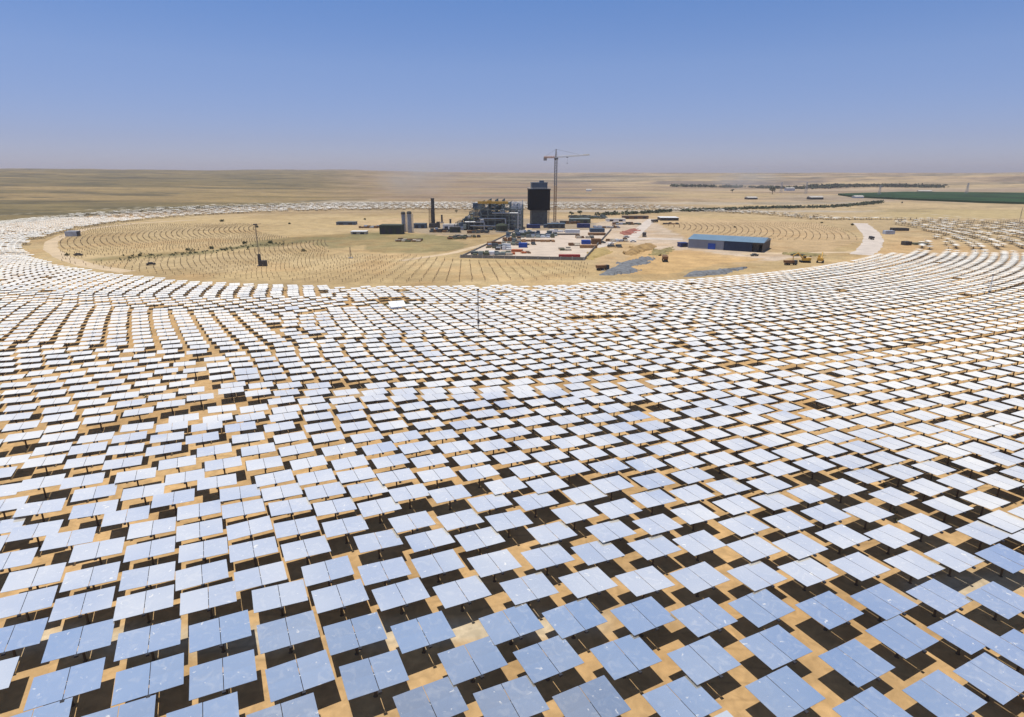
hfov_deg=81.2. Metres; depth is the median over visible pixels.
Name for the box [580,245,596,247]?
shipping container
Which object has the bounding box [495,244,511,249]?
steel stack
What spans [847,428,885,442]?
heliostat
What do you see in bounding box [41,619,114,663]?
heliostat
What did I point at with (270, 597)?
heliostat
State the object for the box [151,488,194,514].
heliostat
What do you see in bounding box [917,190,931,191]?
farm building
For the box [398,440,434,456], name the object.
heliostat
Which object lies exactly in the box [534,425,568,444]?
heliostat
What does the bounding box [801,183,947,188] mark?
tree belt
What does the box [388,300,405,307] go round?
heliostat
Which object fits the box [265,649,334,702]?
heliostat
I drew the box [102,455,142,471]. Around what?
heliostat
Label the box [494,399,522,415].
heliostat
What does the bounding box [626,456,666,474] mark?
heliostat
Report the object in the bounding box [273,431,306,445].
heliostat
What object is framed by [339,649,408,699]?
heliostat
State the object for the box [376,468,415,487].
heliostat
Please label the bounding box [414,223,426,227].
site building
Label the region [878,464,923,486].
heliostat
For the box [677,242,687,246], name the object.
site hut
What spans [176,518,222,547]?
heliostat
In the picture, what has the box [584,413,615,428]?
heliostat
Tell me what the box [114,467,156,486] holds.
heliostat
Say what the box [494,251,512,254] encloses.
formwork stack
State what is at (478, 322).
weather mast
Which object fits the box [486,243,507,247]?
steel stack
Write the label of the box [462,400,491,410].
heliostat
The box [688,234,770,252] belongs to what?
warehouse hall
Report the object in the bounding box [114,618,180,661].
heliostat
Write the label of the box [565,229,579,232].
shipping container
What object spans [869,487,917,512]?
heliostat
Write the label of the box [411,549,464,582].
heliostat
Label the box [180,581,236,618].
heliostat
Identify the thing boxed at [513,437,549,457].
heliostat
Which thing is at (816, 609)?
heliostat
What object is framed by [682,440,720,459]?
heliostat
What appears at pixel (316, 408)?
heliostat
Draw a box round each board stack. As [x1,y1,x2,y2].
[558,246,571,250]
[568,243,579,245]
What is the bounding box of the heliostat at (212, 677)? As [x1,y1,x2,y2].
[189,649,256,700]
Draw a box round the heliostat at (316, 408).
[302,403,330,412]
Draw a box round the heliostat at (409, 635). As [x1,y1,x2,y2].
[390,611,455,653]
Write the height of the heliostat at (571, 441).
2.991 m
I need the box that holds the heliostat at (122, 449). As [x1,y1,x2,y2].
[105,443,144,457]
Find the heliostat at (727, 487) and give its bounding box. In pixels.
[705,478,750,499]
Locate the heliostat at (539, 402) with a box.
[525,398,553,413]
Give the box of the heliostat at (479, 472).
[458,464,498,487]
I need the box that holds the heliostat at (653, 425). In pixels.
[636,420,669,434]
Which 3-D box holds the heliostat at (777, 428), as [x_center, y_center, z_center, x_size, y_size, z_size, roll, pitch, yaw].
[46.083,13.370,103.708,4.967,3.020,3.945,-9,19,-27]
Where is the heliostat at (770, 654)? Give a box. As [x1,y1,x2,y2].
[739,625,812,669]
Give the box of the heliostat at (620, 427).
[603,422,636,438]
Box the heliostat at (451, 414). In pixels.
[436,409,466,426]
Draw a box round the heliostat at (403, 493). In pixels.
[388,483,429,508]
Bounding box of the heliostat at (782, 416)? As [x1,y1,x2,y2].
[766,411,799,423]
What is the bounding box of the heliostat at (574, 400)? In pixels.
[554,396,583,412]
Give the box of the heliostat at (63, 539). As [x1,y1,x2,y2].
[40,526,96,550]
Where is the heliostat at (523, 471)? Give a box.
[509,462,549,485]
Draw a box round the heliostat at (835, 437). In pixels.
[816,431,854,445]
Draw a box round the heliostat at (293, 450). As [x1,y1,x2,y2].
[279,442,313,459]
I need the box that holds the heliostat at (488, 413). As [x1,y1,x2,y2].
[469,409,500,425]
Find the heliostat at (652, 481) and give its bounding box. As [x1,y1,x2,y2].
[632,473,674,489]
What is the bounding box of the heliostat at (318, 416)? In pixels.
[303,411,333,422]
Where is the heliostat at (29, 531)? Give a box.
[5,519,63,548]
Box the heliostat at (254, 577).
[234,561,286,591]
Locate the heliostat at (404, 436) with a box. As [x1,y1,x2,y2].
[388,430,422,443]
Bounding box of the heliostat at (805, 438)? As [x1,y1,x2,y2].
[786,432,824,449]
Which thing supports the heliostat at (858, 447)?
on the desert ground at (34, 194)
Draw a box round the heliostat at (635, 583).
[615,566,674,599]
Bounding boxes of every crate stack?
[550,229,564,231]
[575,235,593,237]
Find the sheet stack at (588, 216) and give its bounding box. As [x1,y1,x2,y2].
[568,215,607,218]
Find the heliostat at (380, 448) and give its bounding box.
[362,441,397,456]
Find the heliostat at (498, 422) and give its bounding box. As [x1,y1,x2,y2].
[482,417,514,435]
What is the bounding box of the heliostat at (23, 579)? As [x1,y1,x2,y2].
[0,562,66,592]
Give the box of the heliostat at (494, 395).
[480,391,507,406]
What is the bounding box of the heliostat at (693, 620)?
[670,597,736,638]
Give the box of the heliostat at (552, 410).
[534,406,564,423]
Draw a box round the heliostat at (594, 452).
[570,446,607,467]
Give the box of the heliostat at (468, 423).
[449,419,481,436]
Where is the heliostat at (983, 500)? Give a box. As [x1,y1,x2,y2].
[959,491,1010,516]
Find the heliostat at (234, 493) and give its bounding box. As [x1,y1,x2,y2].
[220,484,260,504]
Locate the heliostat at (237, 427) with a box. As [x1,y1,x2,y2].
[225,421,255,433]
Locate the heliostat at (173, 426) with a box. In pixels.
[155,420,187,432]
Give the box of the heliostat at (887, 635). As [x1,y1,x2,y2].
[865,615,938,658]
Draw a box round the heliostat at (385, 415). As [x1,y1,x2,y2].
[370,411,400,421]
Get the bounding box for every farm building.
[744,196,757,199]
[784,187,794,190]
[807,196,823,199]
[852,195,863,197]
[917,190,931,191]
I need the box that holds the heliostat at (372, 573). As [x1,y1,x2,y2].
[357,557,410,585]
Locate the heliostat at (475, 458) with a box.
[452,451,490,467]
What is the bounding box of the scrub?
[101,240,291,260]
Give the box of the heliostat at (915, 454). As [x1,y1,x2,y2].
[896,447,936,468]
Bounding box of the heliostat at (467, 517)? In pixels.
[437,509,483,533]
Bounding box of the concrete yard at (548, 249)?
[467,230,608,256]
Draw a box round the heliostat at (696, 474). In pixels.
[670,467,714,484]
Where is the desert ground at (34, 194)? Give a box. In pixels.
[0,168,1023,716]
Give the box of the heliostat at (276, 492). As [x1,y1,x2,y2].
[261,483,302,500]
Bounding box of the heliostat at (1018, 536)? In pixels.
[1008,530,1023,543]
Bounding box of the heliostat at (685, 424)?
[669,418,703,431]
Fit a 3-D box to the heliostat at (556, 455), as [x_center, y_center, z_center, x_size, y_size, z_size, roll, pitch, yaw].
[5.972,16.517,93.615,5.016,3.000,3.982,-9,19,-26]
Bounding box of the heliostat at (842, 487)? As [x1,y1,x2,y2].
[820,478,866,502]
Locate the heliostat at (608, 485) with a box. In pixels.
[591,475,634,499]
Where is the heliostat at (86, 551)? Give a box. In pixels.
[69,537,124,564]
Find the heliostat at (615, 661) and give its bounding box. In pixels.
[590,634,661,679]
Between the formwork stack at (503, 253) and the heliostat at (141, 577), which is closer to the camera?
the heliostat at (141, 577)
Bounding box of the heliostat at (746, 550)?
[726,535,781,562]
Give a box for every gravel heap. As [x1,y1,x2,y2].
[599,256,654,274]
[683,267,747,276]
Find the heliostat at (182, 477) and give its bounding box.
[165,469,204,488]
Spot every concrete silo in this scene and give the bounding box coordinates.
[401,212,407,231]
[407,211,413,232]
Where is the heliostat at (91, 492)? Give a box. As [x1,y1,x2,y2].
[70,483,117,502]
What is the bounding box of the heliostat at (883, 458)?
[864,451,904,472]
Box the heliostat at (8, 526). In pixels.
[0,517,25,544]
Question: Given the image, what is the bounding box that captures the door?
[708,243,715,248]
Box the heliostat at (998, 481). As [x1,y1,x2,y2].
[978,473,1023,497]
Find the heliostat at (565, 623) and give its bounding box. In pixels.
[542,597,607,638]
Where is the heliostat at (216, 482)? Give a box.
[197,473,236,497]
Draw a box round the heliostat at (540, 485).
[526,475,568,493]
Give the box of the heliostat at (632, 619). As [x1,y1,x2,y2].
[610,596,676,636]
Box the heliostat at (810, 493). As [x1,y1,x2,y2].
[787,484,833,508]
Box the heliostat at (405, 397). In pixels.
[390,393,417,403]
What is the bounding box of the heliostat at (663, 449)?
[645,442,683,462]
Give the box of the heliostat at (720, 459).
[701,451,741,473]
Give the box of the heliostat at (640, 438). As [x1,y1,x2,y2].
[623,432,659,448]
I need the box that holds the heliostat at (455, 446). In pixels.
[437,440,473,455]
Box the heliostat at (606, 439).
[586,434,623,451]
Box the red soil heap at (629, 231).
[619,228,640,234]
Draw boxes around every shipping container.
[64,231,80,235]
[511,249,522,251]
[519,242,527,247]
[526,224,539,227]
[557,233,578,234]
[559,254,579,256]
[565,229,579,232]
[577,223,589,227]
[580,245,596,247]
[581,240,590,243]
[588,232,605,234]
[589,228,604,231]
[591,238,600,243]
[882,230,894,233]
[890,227,908,230]
[901,241,911,244]
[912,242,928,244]
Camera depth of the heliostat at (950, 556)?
68.59 m
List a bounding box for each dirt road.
[43,220,188,272]
[400,228,531,260]
[595,238,682,248]
[626,219,652,239]
[741,251,851,254]
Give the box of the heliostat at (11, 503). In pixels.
[0,495,28,519]
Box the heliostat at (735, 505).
[712,495,760,516]
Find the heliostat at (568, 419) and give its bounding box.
[551,414,583,431]
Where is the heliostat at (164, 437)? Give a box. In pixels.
[150,431,183,443]
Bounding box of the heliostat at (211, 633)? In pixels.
[189,610,251,652]
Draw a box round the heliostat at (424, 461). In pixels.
[410,453,448,469]
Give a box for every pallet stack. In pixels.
[593,225,619,227]
[605,238,628,241]
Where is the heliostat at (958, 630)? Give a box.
[927,613,1000,654]
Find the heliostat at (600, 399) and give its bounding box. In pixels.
[585,395,613,411]
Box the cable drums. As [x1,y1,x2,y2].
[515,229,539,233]
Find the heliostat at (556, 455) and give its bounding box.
[530,449,568,470]
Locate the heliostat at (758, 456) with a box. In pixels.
[738,448,779,469]
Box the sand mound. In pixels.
[586,247,612,259]
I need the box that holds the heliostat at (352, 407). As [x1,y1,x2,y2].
[335,402,364,411]
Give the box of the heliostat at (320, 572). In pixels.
[301,555,353,586]
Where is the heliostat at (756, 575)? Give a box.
[727,560,787,591]
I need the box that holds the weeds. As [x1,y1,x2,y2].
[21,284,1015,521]
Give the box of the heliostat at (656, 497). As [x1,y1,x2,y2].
[630,489,676,514]
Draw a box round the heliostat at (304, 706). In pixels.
[246,693,318,716]
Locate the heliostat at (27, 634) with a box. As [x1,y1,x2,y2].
[0,617,48,656]
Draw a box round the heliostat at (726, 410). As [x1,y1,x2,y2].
[711,405,743,416]
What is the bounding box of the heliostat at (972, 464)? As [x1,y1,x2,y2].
[952,456,994,478]
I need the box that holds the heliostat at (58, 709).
[11,697,72,716]
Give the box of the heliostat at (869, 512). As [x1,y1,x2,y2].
[842,502,894,529]
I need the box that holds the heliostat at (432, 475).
[416,466,456,488]
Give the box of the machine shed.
[379,224,404,233]
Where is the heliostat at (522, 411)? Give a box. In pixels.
[503,407,533,424]
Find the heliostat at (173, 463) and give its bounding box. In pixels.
[158,455,195,472]
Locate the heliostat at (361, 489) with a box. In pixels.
[347,480,388,500]
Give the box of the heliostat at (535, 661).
[513,635,583,682]
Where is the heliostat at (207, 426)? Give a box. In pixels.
[191,420,222,432]
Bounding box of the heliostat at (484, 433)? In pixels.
[463,427,496,447]
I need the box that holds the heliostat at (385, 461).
[371,453,409,470]
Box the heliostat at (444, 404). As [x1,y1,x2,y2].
[430,400,459,411]
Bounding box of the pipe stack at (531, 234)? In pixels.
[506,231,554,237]
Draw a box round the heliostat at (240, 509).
[221,498,264,521]
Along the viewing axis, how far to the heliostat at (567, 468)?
89.35 m
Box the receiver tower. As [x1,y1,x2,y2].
[527,180,550,225]
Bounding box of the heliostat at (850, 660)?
[818,638,894,687]
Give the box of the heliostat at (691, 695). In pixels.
[642,675,721,716]
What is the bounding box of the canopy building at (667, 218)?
[657,216,678,220]
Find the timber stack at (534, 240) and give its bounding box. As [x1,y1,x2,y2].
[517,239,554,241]
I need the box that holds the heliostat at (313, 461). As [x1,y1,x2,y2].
[290,455,327,471]
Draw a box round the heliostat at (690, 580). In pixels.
[669,561,729,596]
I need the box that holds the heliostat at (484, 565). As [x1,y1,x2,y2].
[467,549,521,582]
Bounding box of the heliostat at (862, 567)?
[829,552,890,585]
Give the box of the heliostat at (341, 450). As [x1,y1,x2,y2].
[321,442,356,458]
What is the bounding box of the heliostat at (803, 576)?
[777,557,837,590]
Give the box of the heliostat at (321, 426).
[304,421,335,433]
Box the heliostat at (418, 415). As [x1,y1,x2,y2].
[403,410,433,421]
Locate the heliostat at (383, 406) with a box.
[367,402,395,412]
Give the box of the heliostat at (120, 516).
[101,505,149,530]
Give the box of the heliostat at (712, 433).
[694,428,730,443]
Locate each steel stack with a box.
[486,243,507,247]
[487,240,520,244]
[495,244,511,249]
[502,236,520,241]
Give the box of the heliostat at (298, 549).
[281,535,330,564]
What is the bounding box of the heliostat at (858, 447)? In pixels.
[840,440,880,457]
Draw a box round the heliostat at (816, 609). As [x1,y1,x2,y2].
[795,591,863,630]
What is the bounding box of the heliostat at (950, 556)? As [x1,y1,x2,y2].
[923,544,984,576]
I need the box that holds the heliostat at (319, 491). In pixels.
[304,482,345,500]
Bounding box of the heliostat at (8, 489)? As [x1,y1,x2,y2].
[0,483,20,496]
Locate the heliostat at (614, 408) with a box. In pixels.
[599,403,628,420]
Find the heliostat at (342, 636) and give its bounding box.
[323,612,386,655]
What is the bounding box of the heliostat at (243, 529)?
[226,516,272,544]
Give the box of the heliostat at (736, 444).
[718,438,756,457]
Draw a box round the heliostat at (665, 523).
[632,514,682,534]
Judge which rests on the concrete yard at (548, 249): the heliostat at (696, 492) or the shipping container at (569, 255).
the shipping container at (569, 255)
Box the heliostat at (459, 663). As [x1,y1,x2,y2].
[438,636,507,684]
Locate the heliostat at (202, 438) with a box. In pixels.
[186,431,218,446]
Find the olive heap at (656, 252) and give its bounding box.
[648,246,674,255]
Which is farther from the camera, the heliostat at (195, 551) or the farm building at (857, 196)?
the farm building at (857, 196)
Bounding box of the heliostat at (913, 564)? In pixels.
[883,550,945,583]
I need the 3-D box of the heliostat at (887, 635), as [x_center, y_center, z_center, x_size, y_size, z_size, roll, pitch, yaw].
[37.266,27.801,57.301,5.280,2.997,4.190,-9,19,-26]
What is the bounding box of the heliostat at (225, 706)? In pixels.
[166,692,238,716]
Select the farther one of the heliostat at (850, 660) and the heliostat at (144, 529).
the heliostat at (144, 529)
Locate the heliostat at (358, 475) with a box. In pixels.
[336,467,375,483]
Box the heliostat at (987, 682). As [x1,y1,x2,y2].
[953,652,1023,704]
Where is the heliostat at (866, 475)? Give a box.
[844,468,888,490]
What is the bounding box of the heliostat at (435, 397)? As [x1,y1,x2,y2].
[421,393,448,402]
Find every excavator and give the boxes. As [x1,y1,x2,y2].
[793,253,810,262]
[816,252,823,262]
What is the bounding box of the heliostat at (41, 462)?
[21,454,65,475]
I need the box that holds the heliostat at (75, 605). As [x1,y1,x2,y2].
[48,586,114,624]
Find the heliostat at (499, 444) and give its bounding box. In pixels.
[475,439,511,458]
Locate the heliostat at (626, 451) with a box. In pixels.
[607,444,646,465]
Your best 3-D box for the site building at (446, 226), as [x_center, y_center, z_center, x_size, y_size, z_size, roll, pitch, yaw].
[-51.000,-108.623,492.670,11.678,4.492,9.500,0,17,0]
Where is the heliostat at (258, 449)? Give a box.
[241,442,275,458]
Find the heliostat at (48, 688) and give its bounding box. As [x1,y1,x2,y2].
[23,657,105,711]
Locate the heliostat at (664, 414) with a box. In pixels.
[649,410,680,423]
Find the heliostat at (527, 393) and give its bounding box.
[511,390,539,405]
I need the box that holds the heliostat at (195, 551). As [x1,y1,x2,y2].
[178,537,227,563]
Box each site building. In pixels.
[336,221,357,224]
[350,230,367,233]
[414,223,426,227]
[442,224,456,228]
[450,226,460,232]
[547,223,564,227]
[569,218,590,222]
[605,218,625,221]
[621,215,648,218]
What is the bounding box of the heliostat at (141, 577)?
[119,561,175,590]
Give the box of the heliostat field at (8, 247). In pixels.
[0,201,1023,716]
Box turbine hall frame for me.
[454,198,522,229]
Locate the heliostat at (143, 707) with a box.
[82,694,155,716]
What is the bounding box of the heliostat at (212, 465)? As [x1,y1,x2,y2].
[205,456,241,474]
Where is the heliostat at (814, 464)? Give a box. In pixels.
[792,456,835,479]
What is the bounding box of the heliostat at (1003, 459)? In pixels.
[981,452,1023,473]
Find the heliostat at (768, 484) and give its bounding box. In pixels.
[747,475,791,493]
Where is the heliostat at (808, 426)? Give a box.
[790,420,827,432]
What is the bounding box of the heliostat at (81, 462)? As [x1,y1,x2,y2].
[63,454,105,474]
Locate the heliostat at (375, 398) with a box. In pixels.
[360,394,387,403]
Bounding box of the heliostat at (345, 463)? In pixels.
[331,455,368,470]
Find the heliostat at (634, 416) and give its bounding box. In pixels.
[618,411,650,426]
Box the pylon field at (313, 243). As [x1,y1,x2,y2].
[60,222,855,268]
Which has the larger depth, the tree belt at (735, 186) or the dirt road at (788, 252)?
the tree belt at (735, 186)
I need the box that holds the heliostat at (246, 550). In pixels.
[229,536,277,567]
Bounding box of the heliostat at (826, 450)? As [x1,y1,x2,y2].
[807,443,847,460]
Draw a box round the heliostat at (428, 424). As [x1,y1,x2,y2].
[413,419,444,437]
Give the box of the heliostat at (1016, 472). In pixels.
[999,466,1023,488]
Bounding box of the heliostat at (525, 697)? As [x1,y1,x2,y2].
[473,675,548,716]
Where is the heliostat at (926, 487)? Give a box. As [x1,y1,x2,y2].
[903,478,949,502]
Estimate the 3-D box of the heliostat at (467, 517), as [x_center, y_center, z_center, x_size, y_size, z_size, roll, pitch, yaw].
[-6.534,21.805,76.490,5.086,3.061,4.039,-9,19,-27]
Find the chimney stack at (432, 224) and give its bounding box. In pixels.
[429,198,439,227]
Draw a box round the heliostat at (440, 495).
[428,484,471,509]
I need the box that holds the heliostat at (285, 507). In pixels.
[268,497,311,519]
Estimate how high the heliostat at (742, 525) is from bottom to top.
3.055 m
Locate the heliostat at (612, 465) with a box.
[588,458,629,477]
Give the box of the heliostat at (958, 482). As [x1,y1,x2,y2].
[936,473,983,498]
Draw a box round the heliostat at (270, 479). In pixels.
[255,469,294,486]
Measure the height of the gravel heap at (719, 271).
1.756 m
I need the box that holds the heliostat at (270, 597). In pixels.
[252,579,307,616]
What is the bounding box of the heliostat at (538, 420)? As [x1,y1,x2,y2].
[516,415,549,433]
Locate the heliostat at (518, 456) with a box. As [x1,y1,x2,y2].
[493,450,530,472]
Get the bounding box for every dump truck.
[595,264,608,270]
[662,254,667,261]
[783,260,797,264]
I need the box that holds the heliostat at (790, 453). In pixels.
[772,446,812,465]
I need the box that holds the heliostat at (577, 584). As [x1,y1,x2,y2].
[559,566,617,600]
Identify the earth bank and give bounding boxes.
[782,251,823,256]
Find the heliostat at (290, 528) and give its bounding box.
[273,516,319,540]
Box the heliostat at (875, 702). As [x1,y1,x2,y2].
[832,687,912,716]
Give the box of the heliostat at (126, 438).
[111,431,146,443]
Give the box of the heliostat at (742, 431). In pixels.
[726,426,762,438]
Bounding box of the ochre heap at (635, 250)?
[622,243,656,255]
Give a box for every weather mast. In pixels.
[253,224,268,265]
[470,289,488,337]
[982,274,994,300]
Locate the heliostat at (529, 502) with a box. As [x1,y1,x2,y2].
[513,492,558,517]
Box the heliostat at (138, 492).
[120,483,164,505]
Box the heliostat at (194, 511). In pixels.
[177,500,220,521]
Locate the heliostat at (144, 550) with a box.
[123,536,175,564]
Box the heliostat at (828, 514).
[801,503,851,530]
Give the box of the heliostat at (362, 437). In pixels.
[350,431,383,444]
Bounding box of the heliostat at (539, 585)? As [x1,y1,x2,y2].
[499,572,558,607]
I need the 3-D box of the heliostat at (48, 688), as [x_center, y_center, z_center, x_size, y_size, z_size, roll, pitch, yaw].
[-38.534,29.478,52.062,5.280,2.904,4.190,-9,19,-26]
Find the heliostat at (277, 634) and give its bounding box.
[256,610,319,653]
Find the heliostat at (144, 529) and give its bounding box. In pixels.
[127,517,175,539]
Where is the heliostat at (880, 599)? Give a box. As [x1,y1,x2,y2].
[850,583,917,621]
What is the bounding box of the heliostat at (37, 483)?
[17,473,65,498]
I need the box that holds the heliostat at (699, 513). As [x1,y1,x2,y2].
[670,504,718,530]
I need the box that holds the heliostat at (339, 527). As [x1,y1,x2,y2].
[322,515,368,543]
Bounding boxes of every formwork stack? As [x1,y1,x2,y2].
[470,250,488,254]
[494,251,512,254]
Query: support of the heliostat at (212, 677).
on the desert ground at (34, 194)
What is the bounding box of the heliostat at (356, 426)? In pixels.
[340,420,372,433]
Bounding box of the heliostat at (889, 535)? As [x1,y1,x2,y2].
[864,524,919,554]
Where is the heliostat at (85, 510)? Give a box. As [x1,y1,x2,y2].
[68,499,118,526]
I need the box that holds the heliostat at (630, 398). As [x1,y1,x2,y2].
[616,393,644,409]
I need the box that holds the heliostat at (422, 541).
[405,527,454,554]
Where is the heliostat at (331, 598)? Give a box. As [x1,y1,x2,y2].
[311,579,368,616]
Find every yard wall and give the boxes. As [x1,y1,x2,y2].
[460,254,583,259]
[463,231,514,254]
[584,228,611,259]
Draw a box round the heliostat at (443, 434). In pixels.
[425,429,459,443]
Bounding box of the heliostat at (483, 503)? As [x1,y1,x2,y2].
[467,494,512,515]
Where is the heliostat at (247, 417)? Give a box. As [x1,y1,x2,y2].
[235,411,265,429]
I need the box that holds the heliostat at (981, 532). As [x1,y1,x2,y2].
[955,520,1011,550]
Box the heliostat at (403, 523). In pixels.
[388,511,435,534]
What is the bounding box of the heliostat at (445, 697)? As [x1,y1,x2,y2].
[393,676,468,716]
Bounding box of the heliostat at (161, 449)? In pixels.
[145,442,181,459]
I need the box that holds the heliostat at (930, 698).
[902,670,986,716]
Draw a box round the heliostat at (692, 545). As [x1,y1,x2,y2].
[672,530,726,560]
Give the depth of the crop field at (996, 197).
1095.34 m
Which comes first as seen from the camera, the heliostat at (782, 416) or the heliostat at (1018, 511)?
the heliostat at (1018, 511)
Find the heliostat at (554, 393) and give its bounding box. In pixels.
[541,389,567,404]
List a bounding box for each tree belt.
[594,200,883,214]
[670,184,812,188]
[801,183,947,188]
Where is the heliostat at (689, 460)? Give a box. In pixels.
[664,454,704,469]
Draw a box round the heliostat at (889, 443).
[870,437,910,453]
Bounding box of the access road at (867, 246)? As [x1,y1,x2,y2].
[850,223,883,254]
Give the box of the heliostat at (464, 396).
[451,392,479,408]
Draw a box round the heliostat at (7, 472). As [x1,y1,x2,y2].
[0,466,17,477]
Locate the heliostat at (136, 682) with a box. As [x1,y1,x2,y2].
[111,653,183,705]
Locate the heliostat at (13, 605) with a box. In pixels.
[0,585,57,621]
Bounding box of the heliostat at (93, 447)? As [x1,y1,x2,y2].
[67,441,107,456]
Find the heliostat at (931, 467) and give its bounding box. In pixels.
[911,460,954,480]
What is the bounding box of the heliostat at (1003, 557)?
[975,544,1023,576]
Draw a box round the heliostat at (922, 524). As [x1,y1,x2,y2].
[897,513,950,541]
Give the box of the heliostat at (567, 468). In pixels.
[549,460,589,483]
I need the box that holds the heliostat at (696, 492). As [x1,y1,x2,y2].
[669,484,714,504]
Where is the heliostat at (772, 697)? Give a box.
[744,666,825,716]
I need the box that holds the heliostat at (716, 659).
[667,636,740,684]
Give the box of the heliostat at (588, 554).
[570,540,624,566]
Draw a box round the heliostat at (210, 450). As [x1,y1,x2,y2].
[197,443,231,459]
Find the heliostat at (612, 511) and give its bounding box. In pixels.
[595,498,642,518]
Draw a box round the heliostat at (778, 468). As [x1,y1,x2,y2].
[757,461,798,478]
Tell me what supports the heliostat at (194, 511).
on the desert ground at (34, 194)
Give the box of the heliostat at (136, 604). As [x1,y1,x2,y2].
[113,584,173,622]
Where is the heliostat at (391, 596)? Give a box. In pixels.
[372,577,429,614]
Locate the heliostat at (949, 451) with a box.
[929,445,970,465]
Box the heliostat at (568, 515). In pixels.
[551,503,599,529]
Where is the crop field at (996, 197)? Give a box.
[838,192,1023,203]
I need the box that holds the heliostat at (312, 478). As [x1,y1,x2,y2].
[296,469,335,485]
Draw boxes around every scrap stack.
[359,225,378,227]
[395,238,422,241]
[429,228,449,231]
[447,235,467,238]
[455,234,480,236]
[467,230,489,232]
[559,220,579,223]
[607,244,622,247]
[612,222,640,224]
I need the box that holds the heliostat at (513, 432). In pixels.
[497,426,530,445]
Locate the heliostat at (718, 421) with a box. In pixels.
[702,416,735,428]
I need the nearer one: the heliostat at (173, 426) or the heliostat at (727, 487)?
the heliostat at (727, 487)
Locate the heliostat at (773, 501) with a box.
[752,492,799,515]
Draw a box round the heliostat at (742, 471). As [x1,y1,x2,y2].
[721,464,763,482]
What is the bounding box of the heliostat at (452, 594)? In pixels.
[432,575,491,611]
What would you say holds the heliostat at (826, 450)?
on the desert ground at (34, 194)
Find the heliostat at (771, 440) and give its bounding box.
[752,434,789,452]
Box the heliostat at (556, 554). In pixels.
[521,543,574,575]
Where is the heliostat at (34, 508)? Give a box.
[12,498,65,521]
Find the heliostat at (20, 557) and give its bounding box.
[0,547,37,572]
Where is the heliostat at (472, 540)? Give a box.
[454,526,504,554]
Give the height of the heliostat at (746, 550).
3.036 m
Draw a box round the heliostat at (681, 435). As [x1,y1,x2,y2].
[659,430,695,445]
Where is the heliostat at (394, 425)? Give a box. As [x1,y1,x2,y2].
[376,420,407,433]
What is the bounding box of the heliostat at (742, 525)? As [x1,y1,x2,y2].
[718,514,769,539]
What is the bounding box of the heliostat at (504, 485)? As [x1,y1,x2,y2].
[484,476,526,496]
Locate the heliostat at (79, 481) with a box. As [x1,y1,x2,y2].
[59,472,104,489]
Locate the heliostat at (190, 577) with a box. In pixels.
[175,559,228,590]
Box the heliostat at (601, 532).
[585,519,636,542]
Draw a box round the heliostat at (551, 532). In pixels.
[527,521,576,544]
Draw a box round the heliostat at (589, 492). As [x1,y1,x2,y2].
[562,484,606,503]
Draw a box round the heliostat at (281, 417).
[268,411,298,421]
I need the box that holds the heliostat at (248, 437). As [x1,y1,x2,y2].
[232,432,264,445]
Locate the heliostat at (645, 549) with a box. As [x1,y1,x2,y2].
[627,534,681,565]
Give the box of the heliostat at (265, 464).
[246,456,282,473]
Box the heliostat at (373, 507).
[357,496,401,523]
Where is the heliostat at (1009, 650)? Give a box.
[985,629,1023,672]
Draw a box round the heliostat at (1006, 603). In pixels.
[966,581,1023,620]
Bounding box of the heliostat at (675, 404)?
[660,399,690,412]
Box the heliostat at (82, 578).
[59,561,120,592]
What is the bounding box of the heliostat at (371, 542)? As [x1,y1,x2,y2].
[354,529,402,558]
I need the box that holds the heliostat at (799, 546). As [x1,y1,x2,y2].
[772,533,827,559]
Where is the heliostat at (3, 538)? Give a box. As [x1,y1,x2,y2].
[0,534,8,550]
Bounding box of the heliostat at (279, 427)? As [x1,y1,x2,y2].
[263,421,294,434]
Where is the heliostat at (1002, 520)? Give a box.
[978,510,1023,532]
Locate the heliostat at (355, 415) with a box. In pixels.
[336,410,366,421]
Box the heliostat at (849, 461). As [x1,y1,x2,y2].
[830,454,871,476]
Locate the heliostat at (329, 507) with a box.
[313,497,356,519]
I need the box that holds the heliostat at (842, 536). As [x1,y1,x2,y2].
[815,524,869,554]
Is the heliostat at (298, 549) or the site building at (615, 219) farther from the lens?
the site building at (615, 219)
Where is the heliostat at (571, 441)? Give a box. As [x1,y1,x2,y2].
[550,436,586,455]
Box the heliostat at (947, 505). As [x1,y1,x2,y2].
[922,496,973,522]
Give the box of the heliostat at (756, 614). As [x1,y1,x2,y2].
[728,588,794,627]
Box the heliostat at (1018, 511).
[1007,505,1023,518]
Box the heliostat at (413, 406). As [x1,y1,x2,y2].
[400,401,428,411]
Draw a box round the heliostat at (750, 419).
[735,414,768,427]
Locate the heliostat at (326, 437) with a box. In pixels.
[311,431,344,446]
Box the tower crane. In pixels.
[543,149,589,222]
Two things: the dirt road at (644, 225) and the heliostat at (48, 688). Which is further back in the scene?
the dirt road at (644, 225)
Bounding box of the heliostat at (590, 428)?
[568,423,601,441]
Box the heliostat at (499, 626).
[479,603,543,644]
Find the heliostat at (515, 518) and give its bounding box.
[485,509,532,537]
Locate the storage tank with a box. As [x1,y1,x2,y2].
[495,223,507,231]
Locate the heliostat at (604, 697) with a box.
[552,675,630,716]
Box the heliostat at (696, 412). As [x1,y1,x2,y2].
[680,407,712,420]
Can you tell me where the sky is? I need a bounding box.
[0,0,1023,172]
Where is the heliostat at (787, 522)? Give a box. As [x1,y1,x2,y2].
[762,511,814,537]
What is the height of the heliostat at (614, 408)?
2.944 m
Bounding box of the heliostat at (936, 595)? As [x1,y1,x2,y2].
[906,579,972,616]
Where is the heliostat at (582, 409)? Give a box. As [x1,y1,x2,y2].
[567,404,597,421]
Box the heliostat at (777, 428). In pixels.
[760,423,795,435]

